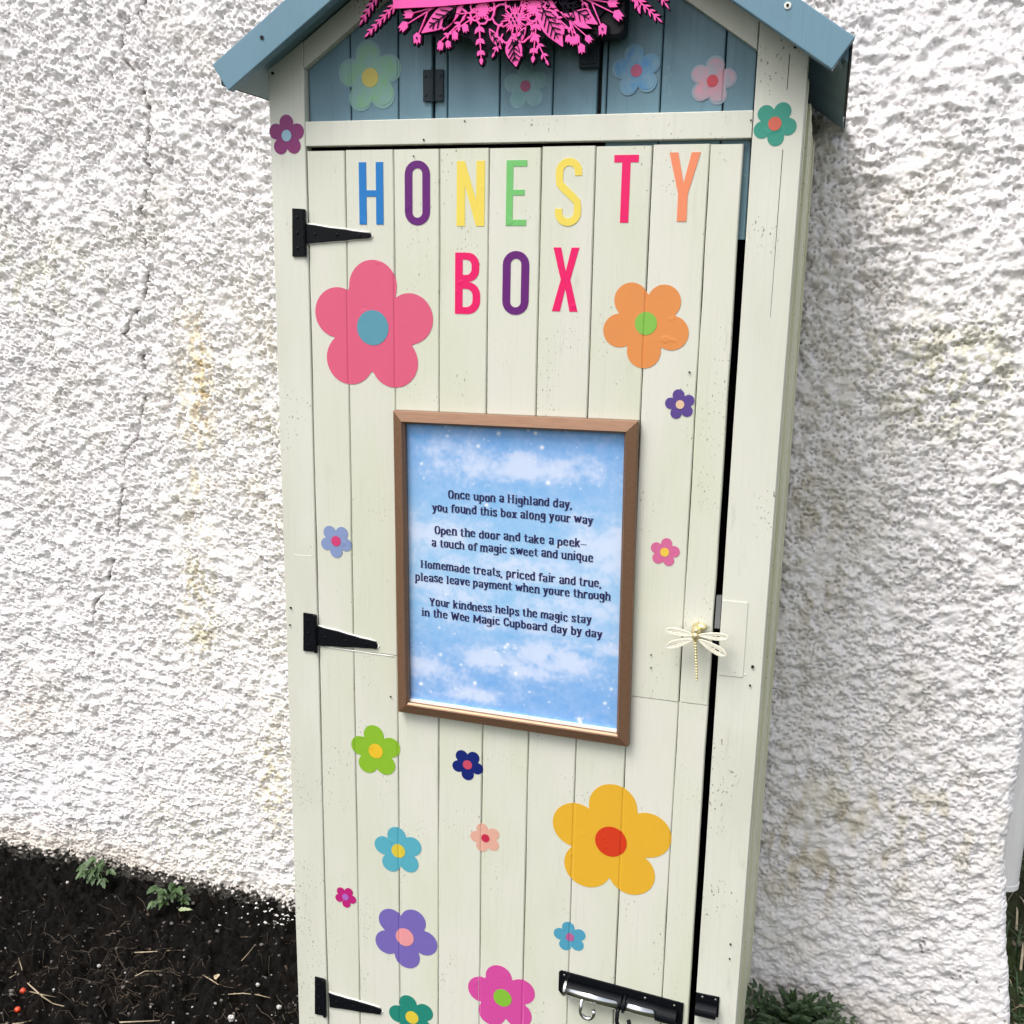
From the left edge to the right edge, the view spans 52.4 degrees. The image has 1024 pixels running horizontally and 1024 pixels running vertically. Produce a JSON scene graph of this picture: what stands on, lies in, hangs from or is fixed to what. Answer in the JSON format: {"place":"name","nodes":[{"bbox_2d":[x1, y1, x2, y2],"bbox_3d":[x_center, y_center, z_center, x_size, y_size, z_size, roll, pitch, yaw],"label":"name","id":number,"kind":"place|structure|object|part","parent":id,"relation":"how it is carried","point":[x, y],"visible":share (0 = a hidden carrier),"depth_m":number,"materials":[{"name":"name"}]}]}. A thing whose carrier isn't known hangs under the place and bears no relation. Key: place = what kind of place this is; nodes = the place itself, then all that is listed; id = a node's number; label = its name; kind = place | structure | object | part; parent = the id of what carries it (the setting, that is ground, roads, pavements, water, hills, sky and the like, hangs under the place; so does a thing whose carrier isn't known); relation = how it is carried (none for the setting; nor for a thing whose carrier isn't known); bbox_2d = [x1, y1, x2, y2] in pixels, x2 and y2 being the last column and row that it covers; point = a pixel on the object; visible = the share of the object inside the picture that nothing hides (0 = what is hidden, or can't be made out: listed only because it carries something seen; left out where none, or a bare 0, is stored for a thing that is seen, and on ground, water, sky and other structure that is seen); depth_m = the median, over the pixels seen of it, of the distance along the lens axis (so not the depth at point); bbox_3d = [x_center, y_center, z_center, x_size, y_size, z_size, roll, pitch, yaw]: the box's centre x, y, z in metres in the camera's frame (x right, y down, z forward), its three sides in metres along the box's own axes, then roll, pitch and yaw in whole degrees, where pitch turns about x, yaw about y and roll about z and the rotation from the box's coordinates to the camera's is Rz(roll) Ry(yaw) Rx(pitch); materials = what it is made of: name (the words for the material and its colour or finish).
{"place":"outdoors","nodes":[
{"label":"outdoors","id":0,"kind":"place"},
{"bbox_2d":[0,847,298,1023],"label":"soil","id":1,"kind":"structure","parent":0,"point":[31,883],"depth_m":2.36,"materials":[{"name":"black soil"}]},
{"bbox_2d":[10,1006,20,1012],"bbox_3d":[-1.044,1.042,2.173,0.031,0.011,0.012,-6,15,-28],"label":"berry","id":2,"kind":"object","parent":1,"relation":"on","point":[17,1009],"visible":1,"depth_m":2.17,"materials":[{"name":"red food"}]},
{"bbox_2d":[20,988,29,993],"bbox_3d":[-1.049,1.031,2.239,0.021,0.012,0.013,5,13,16],"label":"berry","id":3,"kind":"object","parent":1,"relation":"on","point":[22,990],"visible":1,"depth_m":2.24,"materials":[{"name":"red food"}]},
{"bbox_2d":[15,971,62,1005],"bbox_3d":[-1.019,1.017,2.220,0.206,0.031,0.027,10,16,36],"label":"straw stalk","id":4,"kind":"object","parent":1,"relation":"on","point":[41,995],"visible":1,"depth_m":2.19,"materials":[{"name":"beige plant"}]},
{"bbox_2d":[76,856,115,888],"bbox_3d":[-1.048,0.897,2.594,0.120,0.061,0.066,5,13,16],"label":"weed","id":5,"kind":"object","parent":1,"relation":"on","point":[96,870],"visible":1,"depth_m":2.60,"materials":[{"name":"green plant"}]},
{"bbox_2d":[0,897,275,1023],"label":"pale grit","id":6,"kind":"object","parent":1,"relation":"on","point":[53,989],"visible":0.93,"depth_m":2.26,"materials":[{"name":"grey stone"}]},
{"bbox_2d":[119,1020,159,1022],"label":"straw stalk","id":7,"kind":"object","parent":1,"relation":"on","point":[137,1021],"visible":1,"depth_m":2.13,"materials":[{"name":"beige plant"}]},
{"bbox_2d":[0,894,297,1023],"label":"plant litter","id":8,"kind":"object","parent":1,"relation":"on","point":[176,972],"visible":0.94,"depth_m":2.28,"materials":[{"name":"brown plant"}]},
{"bbox_2d":[134,950,180,952],"bbox_3d":[-0.802,1.004,2.369,0.117,0.027,0.030,-3,13,-16],"label":"straw stalk","id":9,"kind":"object","parent":1,"relation":"on","point":[151,951],"visible":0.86,"depth_m":2.36,"materials":[{"name":"beige plant"}]},
{"bbox_2d":[147,882,190,909],"bbox_3d":[-0.825,0.923,2.501,0.102,0.055,0.060,-3,13,-15],"label":"weed","id":10,"kind":"object","parent":1,"relation":"on","point":[164,894],"visible":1,"depth_m":2.50,"materials":[{"name":"green plant"}]},
{"bbox_2d":[178,907,191,910],"bbox_3d":[-0.784,0.953,2.495,0.035,0.006,0.010,3,13,7],"label":"fallen leaf","id":11,"kind":"object","parent":1,"relation":"on","point":[183,909],"visible":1,"depth_m":2.50,"materials":[{"name":"plant"}]},
{"bbox_2d":[228,1015,234,1021],"bbox_3d":[-0.583,1.052,2.162,0.014,0.013,0.014,-4,14,-22],"label":"pebble","id":12,"kind":"object","parent":1,"relation":"on","point":[231,1017],"visible":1,"depth_m":2.16,"materials":[{"name":"white stone"}]},
{"bbox_2d":[223,993,269,997],"bbox_3d":[-0.564,1.031,2.221,0.109,0.014,0.007,3,13,10],"label":"straw stalk","id":13,"kind":"object","parent":1,"relation":"on","point":[246,993],"visible":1,"depth_m":2.22,"materials":[{"name":"beige plant"}]},
{"bbox_2d":[218,900,295,925],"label":"paint flakes","id":14,"kind":"object","parent":1,"relation":"on","point":[265,922],"visible":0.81,"depth_m":2.51,"materials":[{"name":"white paint"}]},
{"bbox_2d":[213,0,854,1023],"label":"garden cupboard","id":15,"kind":"object","parent":1,"relation":"on","point":[613,230],"visible":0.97,"depth_m":1.53,"materials":[{"name":"beige wood"}]},
{"bbox_2d":[359,0,670,69],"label":"floral sign","id":16,"kind":"object","parent":15,"relation":"attached to","point":[511,29],"visible":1,"depth_m":1.37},
{"bbox_2d":[393,409,639,746],"bbox_3d":[-0.001,0.097,1.560,0.376,0.491,0.018,5,13,16],"label":"framed poem","id":17,"kind":"object","parent":15,"relation":"attached to","point":[515,543],"visible":1,"depth_m":1.56,"materials":[{"name":"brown paper"}]},
{"bbox_3d":[-0.010,0.302,1.635,0.628,1.658,0.030,5,13,16],"label":"door","id":18,"kind":"part","parent":15,"relation":"part of","materials":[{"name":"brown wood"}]},
{"bbox_2d":[591,0,628,40],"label":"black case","id":19,"kind":"object","parent":15,"relation":"attached to","point":[617,32],"visible":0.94,"depth_m":1.34,"materials":[{"name":"plastic"}]},
{"bbox_2d":[1006,849,1023,1023],"bbox_3d":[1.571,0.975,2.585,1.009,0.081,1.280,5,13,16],"label":"grass","id":20,"kind":"structure","parent":0,"point":[1021,964],"depth_m":2.39,"materials":[{"name":"green plant"}]},
{"bbox_2d":[1009,982,1023,1021],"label":"leafy plant","id":21,"kind":"object","parent":20,"relation":"on","point":[1021,1015],"visible":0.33,"depth_m":2.25,"materials":[{"name":"green plant"}]},
{"bbox_2d":[1012,940,1021,956],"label":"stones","id":22,"kind":"object","parent":20,"relation":"on","point":[1013,943],"visible":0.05,"depth_m":2.47,"materials":[{"name":"grey stone"}]},
{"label":"soil","id":23,"kind":"structure","parent":0,"visible":0},
{"bbox_2d":[744,978,857,1023],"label":"leafy clump","id":24,"kind":"object","parent":23,"relation":"on","point":[806,1010],"visible":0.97,"depth_m":2.09,"materials":[{"name":"green plant"}]},
{"label":"ground","id":25,"kind":"structure","parent":0,"visible":0},
{"bbox_2d":[0,859,297,1023],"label":"dark grit","id":26,"kind":"object","parent":25,"relation":"on","point":[11,991],"visible":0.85,"depth_m":2.34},
{"bbox_2d":[0,0,1023,1023],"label":"wall","id":27,"kind":"structure","parent":25,"relation":"on","point":[144,714],"depth_m":2.15,"materials":[{"name":"white paint"}]},
{"bbox_2d":[1004,729,1023,891],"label":"downpipe","id":28,"kind":"object","parent":27,"relation":"attached to","point":[1013,851],"visible":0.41,"depth_m":2.26,"materials":[{"name":"white paint"}]}
]}

